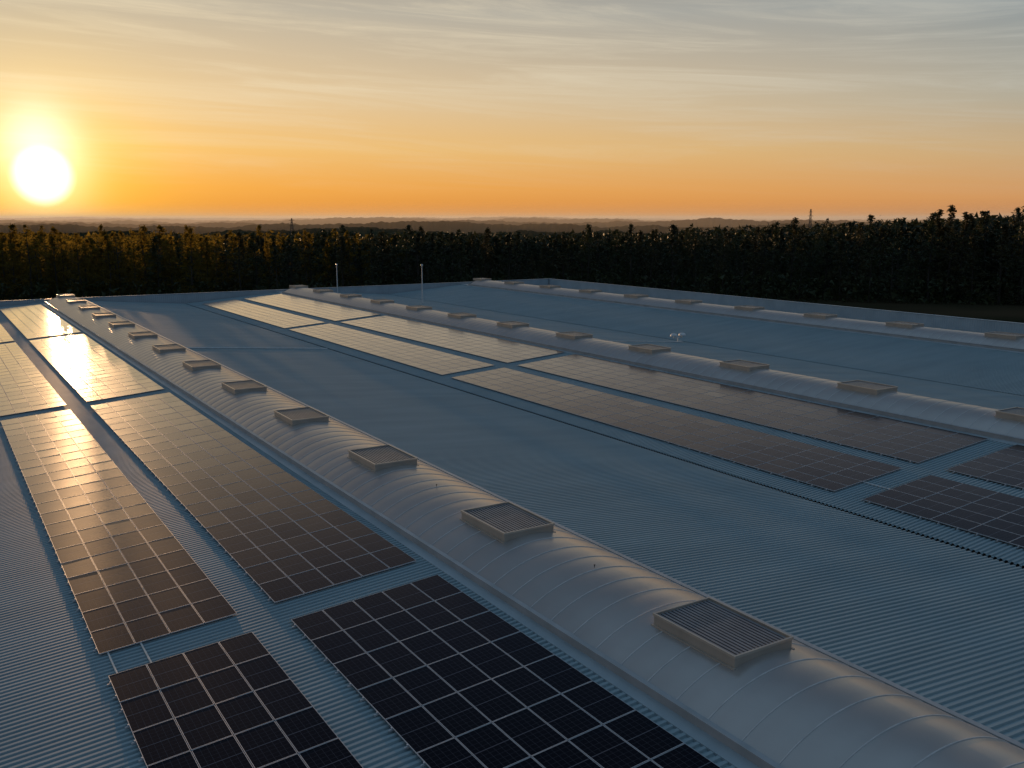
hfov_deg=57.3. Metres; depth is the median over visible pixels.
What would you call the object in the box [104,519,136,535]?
solar panel
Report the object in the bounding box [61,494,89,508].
solar panel
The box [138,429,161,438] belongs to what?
solar panel
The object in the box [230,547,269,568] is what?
solar panel
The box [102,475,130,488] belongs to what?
solar panel
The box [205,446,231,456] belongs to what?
solar panel
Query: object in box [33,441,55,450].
solar panel
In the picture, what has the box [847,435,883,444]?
solar panel
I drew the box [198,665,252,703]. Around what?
solar panel
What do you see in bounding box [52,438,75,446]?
solar panel
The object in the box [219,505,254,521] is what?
solar panel
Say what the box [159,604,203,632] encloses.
solar panel
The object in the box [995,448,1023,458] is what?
solar panel
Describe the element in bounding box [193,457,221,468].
solar panel
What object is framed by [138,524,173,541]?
solar panel
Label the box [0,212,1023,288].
forest
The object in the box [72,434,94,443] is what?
solar panel
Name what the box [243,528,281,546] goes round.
solar panel
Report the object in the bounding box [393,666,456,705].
solar panel
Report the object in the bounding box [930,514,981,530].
solar panel
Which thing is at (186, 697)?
solar panel
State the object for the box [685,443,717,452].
solar panel
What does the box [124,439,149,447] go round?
solar panel
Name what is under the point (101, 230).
spire tree
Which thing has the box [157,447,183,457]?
solar panel
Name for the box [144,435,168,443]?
solar panel
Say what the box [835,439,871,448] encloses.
solar panel
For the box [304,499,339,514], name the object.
solar panel
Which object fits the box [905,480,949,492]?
solar panel
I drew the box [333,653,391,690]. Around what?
solar panel
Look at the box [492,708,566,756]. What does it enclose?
solar panel
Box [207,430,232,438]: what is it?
solar panel
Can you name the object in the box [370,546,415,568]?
solar panel
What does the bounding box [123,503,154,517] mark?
solar panel
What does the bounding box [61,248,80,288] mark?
eucalyptus tree
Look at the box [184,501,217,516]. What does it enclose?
solar panel
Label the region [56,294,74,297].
roof vent
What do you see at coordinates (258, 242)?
spire tree
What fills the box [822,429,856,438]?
solar panel
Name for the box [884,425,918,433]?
solar panel
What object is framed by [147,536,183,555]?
solar panel
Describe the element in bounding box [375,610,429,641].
solar panel
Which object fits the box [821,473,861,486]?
solar panel
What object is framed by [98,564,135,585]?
solar panel
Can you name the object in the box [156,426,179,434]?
solar panel
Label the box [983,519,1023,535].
solar panel
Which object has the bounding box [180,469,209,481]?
solar panel
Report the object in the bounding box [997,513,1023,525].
solar panel
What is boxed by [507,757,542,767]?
solar panel
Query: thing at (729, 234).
spire tree
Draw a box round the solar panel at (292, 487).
[277,480,310,493]
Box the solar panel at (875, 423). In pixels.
[857,419,892,427]
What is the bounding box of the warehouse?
[0,278,1023,767]
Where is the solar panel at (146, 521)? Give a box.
[130,513,163,529]
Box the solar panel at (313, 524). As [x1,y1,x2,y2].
[294,515,332,532]
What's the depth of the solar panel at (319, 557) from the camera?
34.57 m
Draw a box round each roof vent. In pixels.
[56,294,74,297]
[67,299,86,303]
[78,305,100,310]
[92,312,116,318]
[108,321,135,327]
[128,331,157,339]
[152,344,186,353]
[182,359,221,371]
[221,380,267,394]
[273,407,329,426]
[289,285,307,288]
[313,289,332,292]
[339,294,361,297]
[347,444,418,471]
[371,299,393,303]
[406,305,431,310]
[447,312,476,318]
[460,501,555,543]
[473,278,490,280]
[496,321,528,327]
[504,281,523,284]
[539,285,560,288]
[556,331,592,339]
[579,289,601,292]
[623,294,648,297]
[628,344,670,353]
[651,597,794,670]
[675,299,701,303]
[719,360,769,371]
[734,305,764,310]
[803,312,837,318]
[836,380,898,394]
[885,321,923,327]
[984,331,1023,339]
[994,407,1023,421]
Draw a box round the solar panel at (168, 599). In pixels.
[148,587,189,612]
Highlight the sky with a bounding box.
[0,0,1023,219]
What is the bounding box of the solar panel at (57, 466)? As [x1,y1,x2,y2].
[43,461,68,472]
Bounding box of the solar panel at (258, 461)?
[243,456,272,467]
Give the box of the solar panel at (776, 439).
[760,435,793,443]
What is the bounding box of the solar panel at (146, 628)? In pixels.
[125,613,169,643]
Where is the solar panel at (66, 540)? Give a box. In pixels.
[48,531,82,549]
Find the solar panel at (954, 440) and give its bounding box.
[938,436,976,446]
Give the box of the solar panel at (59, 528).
[43,519,75,536]
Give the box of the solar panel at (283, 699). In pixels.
[254,679,312,719]
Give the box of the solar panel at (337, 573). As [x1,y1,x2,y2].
[316,561,361,584]
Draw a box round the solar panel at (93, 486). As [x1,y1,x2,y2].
[80,480,107,493]
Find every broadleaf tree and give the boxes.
[8,225,48,299]
[21,233,49,289]
[53,240,79,293]
[95,233,138,295]
[170,238,194,287]
[193,234,215,282]
[200,233,232,291]
[206,249,226,291]
[294,240,319,287]
[310,229,338,284]
[320,228,350,285]
[324,225,357,286]
[340,236,369,282]
[357,228,386,285]
[396,238,430,282]
[564,237,574,275]
[606,231,628,283]
[703,233,730,293]
[813,218,837,281]
[965,218,996,286]
[990,212,1023,297]
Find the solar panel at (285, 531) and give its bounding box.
[269,521,307,540]
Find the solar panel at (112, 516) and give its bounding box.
[97,508,128,523]
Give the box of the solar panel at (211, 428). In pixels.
[200,424,223,432]
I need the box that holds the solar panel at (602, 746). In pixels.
[569,725,649,767]
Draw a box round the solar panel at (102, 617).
[80,604,123,631]
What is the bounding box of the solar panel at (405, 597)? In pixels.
[383,583,433,610]
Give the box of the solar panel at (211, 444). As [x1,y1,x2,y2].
[196,440,222,449]
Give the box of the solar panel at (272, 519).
[256,510,291,527]
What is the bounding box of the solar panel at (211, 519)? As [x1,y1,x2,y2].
[194,511,229,527]
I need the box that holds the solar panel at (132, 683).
[107,664,158,702]
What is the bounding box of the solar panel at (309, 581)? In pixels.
[288,569,333,593]
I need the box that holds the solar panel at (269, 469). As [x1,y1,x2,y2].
[254,463,284,475]
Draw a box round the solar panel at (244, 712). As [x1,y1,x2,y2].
[215,692,273,734]
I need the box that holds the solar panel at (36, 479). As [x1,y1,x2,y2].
[23,473,49,485]
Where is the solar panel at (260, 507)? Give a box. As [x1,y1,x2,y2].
[243,500,278,515]
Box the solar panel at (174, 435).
[163,431,186,440]
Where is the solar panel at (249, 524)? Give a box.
[231,516,267,533]
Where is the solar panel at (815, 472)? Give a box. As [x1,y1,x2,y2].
[794,466,832,477]
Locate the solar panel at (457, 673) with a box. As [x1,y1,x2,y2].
[427,654,489,692]
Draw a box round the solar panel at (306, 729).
[275,707,337,753]
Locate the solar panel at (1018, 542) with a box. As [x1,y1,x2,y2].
[1009,536,1023,547]
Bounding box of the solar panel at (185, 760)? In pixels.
[147,751,198,767]
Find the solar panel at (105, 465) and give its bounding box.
[91,460,117,471]
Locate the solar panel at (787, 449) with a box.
[771,444,805,454]
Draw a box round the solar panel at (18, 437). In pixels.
[6,433,28,442]
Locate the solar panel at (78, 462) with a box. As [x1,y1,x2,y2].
[65,457,89,467]
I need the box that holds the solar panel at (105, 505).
[91,498,121,512]
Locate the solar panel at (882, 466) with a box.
[861,461,901,472]
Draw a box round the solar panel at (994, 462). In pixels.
[971,457,1014,467]
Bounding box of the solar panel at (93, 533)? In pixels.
[77,525,110,542]
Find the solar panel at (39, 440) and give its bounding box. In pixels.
[29,436,51,444]
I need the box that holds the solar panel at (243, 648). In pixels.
[219,632,269,664]
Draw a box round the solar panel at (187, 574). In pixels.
[167,563,207,586]
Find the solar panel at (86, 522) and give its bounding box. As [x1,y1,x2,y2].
[71,514,102,530]
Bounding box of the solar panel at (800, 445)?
[783,441,817,450]
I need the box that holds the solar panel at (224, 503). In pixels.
[209,495,241,510]
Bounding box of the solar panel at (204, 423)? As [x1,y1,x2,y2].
[192,419,215,427]
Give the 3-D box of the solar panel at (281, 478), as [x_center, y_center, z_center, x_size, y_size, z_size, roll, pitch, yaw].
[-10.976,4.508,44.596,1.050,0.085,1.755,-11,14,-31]
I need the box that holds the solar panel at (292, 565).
[272,554,314,576]
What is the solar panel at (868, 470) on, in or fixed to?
on the warehouse
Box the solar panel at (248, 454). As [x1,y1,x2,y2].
[234,449,261,459]
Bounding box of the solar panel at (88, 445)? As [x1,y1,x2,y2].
[77,440,99,449]
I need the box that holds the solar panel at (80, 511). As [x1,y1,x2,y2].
[66,504,95,518]
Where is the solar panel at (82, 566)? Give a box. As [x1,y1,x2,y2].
[59,557,96,577]
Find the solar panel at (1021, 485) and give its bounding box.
[1015,483,1023,489]
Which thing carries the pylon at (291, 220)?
on the ground
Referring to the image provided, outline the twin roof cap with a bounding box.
[670,333,685,340]
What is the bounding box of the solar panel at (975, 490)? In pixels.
[952,483,997,497]
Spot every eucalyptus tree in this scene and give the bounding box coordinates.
[0,232,22,295]
[0,243,10,293]
[25,238,51,293]
[36,225,56,293]
[44,232,77,293]
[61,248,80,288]
[63,233,97,296]
[68,235,89,281]
[92,241,112,281]
[125,251,146,294]
[144,237,172,287]
[210,256,233,291]
[213,234,242,291]
[220,241,233,279]
[240,244,266,290]
[274,236,295,277]
[328,250,344,285]
[389,230,415,283]
[395,225,420,284]
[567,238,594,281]
[574,230,605,281]
[679,223,705,277]
[682,236,703,291]
[743,227,772,283]
[808,229,824,275]
[845,222,875,297]
[924,220,945,278]
[966,214,1001,297]
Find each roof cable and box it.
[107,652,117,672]
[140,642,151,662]
[187,347,326,348]
[612,341,682,341]
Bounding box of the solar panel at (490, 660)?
[460,642,522,678]
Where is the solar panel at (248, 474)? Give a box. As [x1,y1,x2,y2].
[233,468,263,480]
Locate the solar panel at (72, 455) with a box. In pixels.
[60,450,84,460]
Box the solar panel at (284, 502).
[267,494,301,509]
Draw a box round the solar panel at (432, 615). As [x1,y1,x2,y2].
[406,601,460,630]
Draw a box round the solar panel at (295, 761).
[261,754,307,767]
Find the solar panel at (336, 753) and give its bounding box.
[299,738,362,767]
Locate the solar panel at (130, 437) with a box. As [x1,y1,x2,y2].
[118,433,142,441]
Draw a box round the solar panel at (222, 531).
[205,522,241,540]
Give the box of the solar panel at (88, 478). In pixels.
[74,472,101,484]
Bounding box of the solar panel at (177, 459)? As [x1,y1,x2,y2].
[164,454,191,465]
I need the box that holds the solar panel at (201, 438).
[189,434,214,442]
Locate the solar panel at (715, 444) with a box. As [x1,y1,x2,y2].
[699,439,731,448]
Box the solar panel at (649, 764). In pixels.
[635,760,660,767]
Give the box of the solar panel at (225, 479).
[211,473,241,485]
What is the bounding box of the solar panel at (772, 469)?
[754,463,790,474]
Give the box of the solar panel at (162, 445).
[150,441,175,450]
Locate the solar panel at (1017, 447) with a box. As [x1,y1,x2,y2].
[1007,444,1023,451]
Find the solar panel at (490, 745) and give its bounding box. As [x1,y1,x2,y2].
[456,723,529,767]
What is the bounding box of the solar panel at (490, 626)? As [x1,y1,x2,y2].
[462,611,519,641]
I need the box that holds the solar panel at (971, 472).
[947,465,990,477]
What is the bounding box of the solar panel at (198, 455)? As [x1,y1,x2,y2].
[185,450,211,460]
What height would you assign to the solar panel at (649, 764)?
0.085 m
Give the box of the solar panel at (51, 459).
[39,454,63,464]
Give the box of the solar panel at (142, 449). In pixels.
[130,445,155,454]
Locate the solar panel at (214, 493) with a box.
[199,486,230,500]
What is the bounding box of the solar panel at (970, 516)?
[945,508,995,523]
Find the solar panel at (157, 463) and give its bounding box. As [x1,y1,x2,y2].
[143,458,170,469]
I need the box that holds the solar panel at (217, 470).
[202,465,231,476]
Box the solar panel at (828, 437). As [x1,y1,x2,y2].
[810,433,845,442]
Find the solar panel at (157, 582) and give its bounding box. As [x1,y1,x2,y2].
[137,571,177,595]
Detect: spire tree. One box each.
[0,223,34,299]
[3,242,32,300]
[4,234,34,284]
[21,239,42,296]
[40,226,71,298]
[41,232,69,297]
[48,248,61,296]
[75,249,95,296]
[76,238,97,296]
[91,248,117,296]
[93,224,113,290]
[93,234,125,295]
[98,229,119,294]
[105,231,130,294]
[113,230,133,281]
[131,224,163,294]
[135,241,147,292]
[139,235,155,290]
[144,225,176,292]
[177,226,206,292]
[180,232,205,291]
[181,225,198,278]
[192,236,211,289]
[198,235,216,291]
[222,235,247,291]
[225,234,243,290]
[228,231,254,290]
[241,232,271,290]
[251,225,270,288]
[251,235,271,289]
[252,238,268,288]
[261,240,278,289]
[268,235,287,289]
[296,232,325,287]
[297,230,311,283]
[310,231,341,280]
[321,240,334,286]
[323,231,334,286]
[332,235,354,286]
[340,230,358,286]
[369,231,396,284]
[383,241,394,284]
[408,232,434,283]
[414,226,430,283]
[415,238,432,283]
[449,229,467,275]
[475,227,497,280]
[476,257,485,277]
[497,233,519,279]
[514,231,527,274]
[530,236,540,278]
[546,238,563,278]
[563,238,580,280]
[574,223,601,282]
[577,230,590,280]
[593,232,605,282]
[617,223,641,286]
[621,231,632,277]
[628,230,645,283]
[642,229,658,283]
[649,229,664,286]
[656,224,686,290]
[664,225,686,287]
[675,228,692,286]
[723,231,733,289]
[748,227,775,286]
[759,223,782,288]
[762,222,783,296]
[775,217,803,296]
[777,227,787,272]
[827,226,852,291]
[837,222,855,295]
[842,227,867,282]
[850,214,884,293]
[912,212,948,300]
[915,209,954,296]
[932,204,963,298]
[942,212,978,300]
[951,221,976,292]
[954,213,982,287]
[959,210,996,296]
[995,206,1023,304]
[1004,207,1023,276]
[1004,215,1019,281]
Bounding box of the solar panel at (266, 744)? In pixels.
[234,721,296,767]
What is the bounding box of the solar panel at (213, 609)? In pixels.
[191,595,236,623]
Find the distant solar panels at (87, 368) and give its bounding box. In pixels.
[0,294,903,440]
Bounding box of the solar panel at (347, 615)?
[323,601,373,630]
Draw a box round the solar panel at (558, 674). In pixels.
[524,655,592,693]
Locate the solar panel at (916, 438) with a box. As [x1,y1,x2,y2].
[898,434,934,443]
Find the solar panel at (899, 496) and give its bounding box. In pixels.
[878,489,922,503]
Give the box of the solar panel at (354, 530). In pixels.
[335,521,375,539]
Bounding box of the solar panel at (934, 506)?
[910,498,957,513]
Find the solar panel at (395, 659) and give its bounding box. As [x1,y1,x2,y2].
[367,642,425,677]
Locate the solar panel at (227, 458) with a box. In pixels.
[214,453,241,464]
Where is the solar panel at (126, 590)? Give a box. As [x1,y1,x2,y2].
[106,578,145,603]
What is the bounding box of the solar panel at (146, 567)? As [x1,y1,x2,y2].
[128,556,166,577]
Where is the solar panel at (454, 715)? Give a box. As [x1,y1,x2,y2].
[422,693,490,737]
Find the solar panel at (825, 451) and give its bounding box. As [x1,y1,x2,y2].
[807,447,844,456]
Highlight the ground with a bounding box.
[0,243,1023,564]
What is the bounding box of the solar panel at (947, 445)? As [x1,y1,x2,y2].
[926,440,965,450]
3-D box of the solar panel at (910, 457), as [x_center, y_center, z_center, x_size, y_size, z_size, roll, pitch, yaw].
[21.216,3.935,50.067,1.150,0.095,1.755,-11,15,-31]
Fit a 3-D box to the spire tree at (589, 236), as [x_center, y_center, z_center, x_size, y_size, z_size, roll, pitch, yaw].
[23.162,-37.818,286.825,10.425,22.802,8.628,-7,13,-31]
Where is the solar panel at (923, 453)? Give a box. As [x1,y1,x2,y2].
[902,448,941,458]
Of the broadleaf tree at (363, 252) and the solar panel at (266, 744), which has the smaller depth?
the solar panel at (266, 744)
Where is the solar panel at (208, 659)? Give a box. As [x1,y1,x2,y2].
[183,642,233,676]
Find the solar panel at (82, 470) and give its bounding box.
[69,464,95,475]
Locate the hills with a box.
[0,216,1008,239]
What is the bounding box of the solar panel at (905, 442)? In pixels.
[887,437,924,446]
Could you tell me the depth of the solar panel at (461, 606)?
29.84 m
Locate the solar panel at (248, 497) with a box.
[232,490,265,504]
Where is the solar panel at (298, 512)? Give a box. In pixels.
[280,504,316,520]
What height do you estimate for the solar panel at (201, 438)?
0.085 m
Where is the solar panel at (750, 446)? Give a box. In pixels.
[733,442,766,451]
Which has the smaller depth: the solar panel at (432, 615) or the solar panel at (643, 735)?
the solar panel at (643, 735)
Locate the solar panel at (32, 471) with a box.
[20,465,45,476]
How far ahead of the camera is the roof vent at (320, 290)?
145.04 m
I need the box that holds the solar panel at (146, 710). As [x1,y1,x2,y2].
[118,690,173,732]
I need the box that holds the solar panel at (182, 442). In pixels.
[170,437,194,446]
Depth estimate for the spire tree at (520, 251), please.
323.35 m
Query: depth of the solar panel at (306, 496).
41.57 m
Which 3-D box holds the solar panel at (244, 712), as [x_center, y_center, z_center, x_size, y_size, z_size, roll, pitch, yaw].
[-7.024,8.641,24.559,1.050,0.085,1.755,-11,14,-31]
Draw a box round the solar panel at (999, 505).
[973,498,1022,512]
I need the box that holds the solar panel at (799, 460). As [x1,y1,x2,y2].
[780,455,818,465]
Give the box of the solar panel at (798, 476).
[779,470,817,482]
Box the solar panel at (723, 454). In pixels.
[706,449,740,459]
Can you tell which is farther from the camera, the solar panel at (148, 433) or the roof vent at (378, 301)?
the roof vent at (378, 301)
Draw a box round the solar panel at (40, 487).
[26,481,54,494]
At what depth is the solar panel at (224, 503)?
41.46 m
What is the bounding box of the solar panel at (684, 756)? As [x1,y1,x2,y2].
[651,744,720,767]
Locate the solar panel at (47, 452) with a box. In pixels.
[36,448,59,457]
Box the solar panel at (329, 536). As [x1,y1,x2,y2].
[309,527,350,546]
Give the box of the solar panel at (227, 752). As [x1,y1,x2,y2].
[192,736,252,767]
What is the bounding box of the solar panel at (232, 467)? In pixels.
[223,460,252,472]
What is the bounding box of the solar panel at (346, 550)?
[326,540,368,560]
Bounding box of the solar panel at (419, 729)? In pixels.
[385,706,453,753]
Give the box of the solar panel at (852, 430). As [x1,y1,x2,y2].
[835,426,869,434]
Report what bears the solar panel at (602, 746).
on the warehouse
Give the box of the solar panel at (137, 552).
[119,542,155,562]
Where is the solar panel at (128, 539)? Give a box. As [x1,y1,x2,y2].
[111,530,145,548]
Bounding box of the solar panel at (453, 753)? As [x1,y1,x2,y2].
[417,738,485,767]
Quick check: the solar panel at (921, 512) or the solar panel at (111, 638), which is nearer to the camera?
the solar panel at (111, 638)
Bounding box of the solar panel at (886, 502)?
[862,494,908,508]
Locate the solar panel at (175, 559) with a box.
[157,549,195,569]
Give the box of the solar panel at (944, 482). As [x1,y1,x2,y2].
[918,475,962,487]
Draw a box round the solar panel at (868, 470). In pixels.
[848,465,888,476]
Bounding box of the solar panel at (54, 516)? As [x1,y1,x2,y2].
[38,509,69,524]
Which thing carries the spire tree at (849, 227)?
on the ground
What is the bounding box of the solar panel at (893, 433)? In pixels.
[871,428,906,436]
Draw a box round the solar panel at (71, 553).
[53,543,89,563]
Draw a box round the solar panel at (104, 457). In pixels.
[86,453,110,463]
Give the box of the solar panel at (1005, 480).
[980,473,1023,486]
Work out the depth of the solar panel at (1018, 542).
38.41 m
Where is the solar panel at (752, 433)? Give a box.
[737,429,769,437]
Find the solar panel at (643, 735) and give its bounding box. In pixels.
[604,710,683,759]
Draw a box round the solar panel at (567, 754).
[532,740,600,767]
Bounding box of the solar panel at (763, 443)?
[747,438,780,447]
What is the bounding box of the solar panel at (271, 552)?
[257,540,297,561]
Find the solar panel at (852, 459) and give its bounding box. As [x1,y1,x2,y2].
[833,453,872,464]
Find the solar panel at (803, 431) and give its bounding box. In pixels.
[787,427,821,436]
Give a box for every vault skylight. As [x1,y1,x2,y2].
[43,297,1023,767]
[277,287,1023,445]
[460,280,1023,353]
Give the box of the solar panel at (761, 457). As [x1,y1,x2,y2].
[743,452,779,462]
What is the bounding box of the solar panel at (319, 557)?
[299,547,342,568]
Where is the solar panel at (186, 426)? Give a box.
[175,422,198,430]
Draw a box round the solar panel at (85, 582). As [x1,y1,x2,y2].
[66,571,104,594]
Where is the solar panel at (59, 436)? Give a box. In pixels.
[49,432,70,440]
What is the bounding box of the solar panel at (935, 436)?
[909,430,946,439]
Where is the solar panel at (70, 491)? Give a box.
[56,485,83,498]
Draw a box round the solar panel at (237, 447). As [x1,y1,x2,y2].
[224,442,251,452]
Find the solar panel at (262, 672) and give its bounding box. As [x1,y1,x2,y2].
[235,654,289,690]
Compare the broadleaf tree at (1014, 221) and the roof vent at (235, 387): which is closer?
the roof vent at (235, 387)
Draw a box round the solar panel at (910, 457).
[889,451,929,462]
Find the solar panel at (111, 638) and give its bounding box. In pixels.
[88,623,134,654]
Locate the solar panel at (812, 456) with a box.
[794,451,831,461]
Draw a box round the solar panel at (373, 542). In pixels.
[352,533,394,552]
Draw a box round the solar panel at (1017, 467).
[1005,464,1023,472]
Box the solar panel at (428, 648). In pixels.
[400,631,458,665]
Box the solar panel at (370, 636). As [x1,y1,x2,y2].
[344,620,398,652]
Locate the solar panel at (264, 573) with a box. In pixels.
[243,561,286,584]
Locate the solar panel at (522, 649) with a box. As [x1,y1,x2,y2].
[491,632,553,666]
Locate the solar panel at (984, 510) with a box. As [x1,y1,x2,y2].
[960,503,1008,518]
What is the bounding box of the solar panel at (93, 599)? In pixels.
[73,587,113,612]
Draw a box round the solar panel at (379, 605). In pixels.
[353,592,403,619]
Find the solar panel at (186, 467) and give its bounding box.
[172,461,200,472]
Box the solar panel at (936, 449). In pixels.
[913,444,953,454]
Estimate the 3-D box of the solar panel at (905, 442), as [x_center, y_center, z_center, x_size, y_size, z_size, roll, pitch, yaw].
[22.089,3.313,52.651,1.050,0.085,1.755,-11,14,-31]
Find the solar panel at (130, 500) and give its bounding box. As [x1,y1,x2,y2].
[115,493,145,507]
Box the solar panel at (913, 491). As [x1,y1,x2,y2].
[892,484,936,497]
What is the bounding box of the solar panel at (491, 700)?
[458,679,525,722]
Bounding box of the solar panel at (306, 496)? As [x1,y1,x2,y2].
[290,489,325,504]
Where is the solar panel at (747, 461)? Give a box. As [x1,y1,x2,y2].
[729,456,765,466]
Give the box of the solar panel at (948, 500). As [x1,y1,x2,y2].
[924,493,971,507]
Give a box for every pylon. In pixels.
[289,218,294,232]
[808,209,812,226]
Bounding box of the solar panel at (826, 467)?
[807,462,844,472]
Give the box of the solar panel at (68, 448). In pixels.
[56,444,79,453]
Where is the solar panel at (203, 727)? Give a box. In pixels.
[175,705,232,750]
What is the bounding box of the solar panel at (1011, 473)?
[993,468,1023,479]
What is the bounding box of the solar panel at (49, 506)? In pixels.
[34,499,64,513]
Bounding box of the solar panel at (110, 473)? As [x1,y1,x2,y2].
[97,468,123,479]
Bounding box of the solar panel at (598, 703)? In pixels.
[562,681,635,724]
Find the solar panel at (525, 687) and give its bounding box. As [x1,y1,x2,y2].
[492,667,559,707]
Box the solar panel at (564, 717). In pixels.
[528,694,601,740]
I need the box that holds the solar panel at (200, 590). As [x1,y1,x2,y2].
[179,578,221,603]
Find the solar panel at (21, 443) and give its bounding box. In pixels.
[8,439,31,448]
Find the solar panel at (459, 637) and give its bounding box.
[431,621,489,653]
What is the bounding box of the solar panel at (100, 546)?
[84,537,118,556]
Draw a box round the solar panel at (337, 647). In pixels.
[311,630,365,664]
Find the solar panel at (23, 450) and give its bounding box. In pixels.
[11,445,34,454]
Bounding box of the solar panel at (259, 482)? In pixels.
[244,476,275,489]
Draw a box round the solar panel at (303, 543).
[284,534,324,553]
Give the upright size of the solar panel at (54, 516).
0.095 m
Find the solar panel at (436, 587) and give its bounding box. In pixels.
[411,575,461,600]
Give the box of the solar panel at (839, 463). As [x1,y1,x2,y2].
[820,457,858,468]
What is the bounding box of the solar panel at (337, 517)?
[318,509,357,526]
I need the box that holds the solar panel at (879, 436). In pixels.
[861,432,896,440]
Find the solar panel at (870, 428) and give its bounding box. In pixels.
[847,423,879,431]
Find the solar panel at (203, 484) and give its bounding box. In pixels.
[189,477,219,491]
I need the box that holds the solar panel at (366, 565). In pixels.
[344,553,389,576]
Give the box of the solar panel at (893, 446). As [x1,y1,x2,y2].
[874,441,912,450]
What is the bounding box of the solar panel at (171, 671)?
[147,653,196,689]
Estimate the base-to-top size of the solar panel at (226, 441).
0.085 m
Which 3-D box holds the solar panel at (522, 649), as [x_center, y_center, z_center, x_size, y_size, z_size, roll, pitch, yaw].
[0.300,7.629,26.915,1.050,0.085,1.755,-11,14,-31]
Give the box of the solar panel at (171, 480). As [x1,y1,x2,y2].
[158,474,187,486]
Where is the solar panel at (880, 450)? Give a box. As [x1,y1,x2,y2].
[862,445,900,455]
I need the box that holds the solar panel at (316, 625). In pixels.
[291,610,341,640]
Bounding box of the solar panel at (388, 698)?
[358,678,420,719]
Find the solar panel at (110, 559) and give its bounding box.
[91,550,126,570]
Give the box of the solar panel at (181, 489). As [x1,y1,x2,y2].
[166,482,196,495]
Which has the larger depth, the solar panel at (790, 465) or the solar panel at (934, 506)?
the solar panel at (790, 465)
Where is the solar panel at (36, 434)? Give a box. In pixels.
[26,430,47,438]
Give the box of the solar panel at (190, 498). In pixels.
[175,491,207,506]
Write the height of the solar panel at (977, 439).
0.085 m
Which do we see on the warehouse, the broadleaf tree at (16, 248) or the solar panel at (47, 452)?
the solar panel at (47, 452)
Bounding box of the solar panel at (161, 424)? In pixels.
[150,420,173,428]
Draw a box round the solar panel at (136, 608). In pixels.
[115,595,157,621]
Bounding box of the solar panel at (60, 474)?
[47,469,73,480]
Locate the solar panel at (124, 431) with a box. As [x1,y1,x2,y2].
[113,427,136,435]
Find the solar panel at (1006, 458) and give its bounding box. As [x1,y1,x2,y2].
[983,452,1023,463]
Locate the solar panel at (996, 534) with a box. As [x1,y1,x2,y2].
[968,524,1021,542]
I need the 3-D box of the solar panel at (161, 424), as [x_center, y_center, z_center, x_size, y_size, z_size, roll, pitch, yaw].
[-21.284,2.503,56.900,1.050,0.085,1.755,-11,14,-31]
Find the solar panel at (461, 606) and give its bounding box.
[435,592,489,620]
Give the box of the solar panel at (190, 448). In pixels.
[177,443,203,453]
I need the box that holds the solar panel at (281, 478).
[265,471,297,484]
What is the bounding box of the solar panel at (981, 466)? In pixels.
[960,461,1002,472]
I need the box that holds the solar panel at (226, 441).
[215,436,241,445]
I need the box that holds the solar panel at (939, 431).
[921,427,958,435]
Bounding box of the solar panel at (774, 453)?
[757,448,792,457]
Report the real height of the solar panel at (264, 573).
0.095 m
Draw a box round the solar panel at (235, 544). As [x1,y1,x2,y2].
[217,534,255,554]
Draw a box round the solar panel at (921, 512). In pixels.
[895,504,943,519]
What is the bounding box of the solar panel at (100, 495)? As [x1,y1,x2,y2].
[85,489,113,502]
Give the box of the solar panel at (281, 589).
[259,577,303,602]
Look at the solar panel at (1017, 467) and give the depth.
47.26 m
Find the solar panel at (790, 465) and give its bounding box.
[767,459,804,469]
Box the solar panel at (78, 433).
[68,429,89,437]
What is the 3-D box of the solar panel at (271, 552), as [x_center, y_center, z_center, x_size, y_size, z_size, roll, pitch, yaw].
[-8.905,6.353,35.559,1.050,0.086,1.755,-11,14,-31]
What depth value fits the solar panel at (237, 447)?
50.50 m
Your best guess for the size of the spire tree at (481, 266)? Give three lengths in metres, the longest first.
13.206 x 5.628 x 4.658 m
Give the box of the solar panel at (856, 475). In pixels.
[834,469,874,481]
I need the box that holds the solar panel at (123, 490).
[109,484,137,497]
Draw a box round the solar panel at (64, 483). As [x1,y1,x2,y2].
[51,477,78,488]
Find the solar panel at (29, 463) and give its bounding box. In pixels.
[17,458,41,469]
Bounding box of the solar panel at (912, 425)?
[894,421,929,429]
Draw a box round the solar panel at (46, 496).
[30,490,59,503]
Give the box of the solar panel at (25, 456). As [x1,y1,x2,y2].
[14,452,38,461]
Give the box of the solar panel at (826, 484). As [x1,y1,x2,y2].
[806,478,847,490]
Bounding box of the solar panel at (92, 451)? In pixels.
[81,446,105,456]
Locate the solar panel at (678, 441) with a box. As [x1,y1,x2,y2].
[664,437,695,446]
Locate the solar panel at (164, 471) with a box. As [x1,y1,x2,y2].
[150,466,179,477]
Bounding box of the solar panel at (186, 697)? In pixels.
[160,677,213,718]
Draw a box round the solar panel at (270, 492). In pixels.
[255,485,287,499]
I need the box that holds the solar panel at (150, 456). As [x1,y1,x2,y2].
[136,451,162,461]
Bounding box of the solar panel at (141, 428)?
[132,424,154,432]
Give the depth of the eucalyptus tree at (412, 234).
278.74 m
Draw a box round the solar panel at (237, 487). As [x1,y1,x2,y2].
[221,481,253,494]
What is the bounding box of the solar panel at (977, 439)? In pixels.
[950,433,987,442]
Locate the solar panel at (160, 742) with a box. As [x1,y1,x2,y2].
[131,719,189,766]
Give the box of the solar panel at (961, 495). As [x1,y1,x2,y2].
[938,488,984,502]
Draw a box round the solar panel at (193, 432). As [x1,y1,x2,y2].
[181,428,206,436]
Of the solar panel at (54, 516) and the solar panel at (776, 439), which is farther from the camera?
the solar panel at (776, 439)
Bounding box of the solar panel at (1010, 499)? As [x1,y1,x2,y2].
[986,492,1023,506]
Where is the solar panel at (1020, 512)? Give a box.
[1011,507,1023,515]

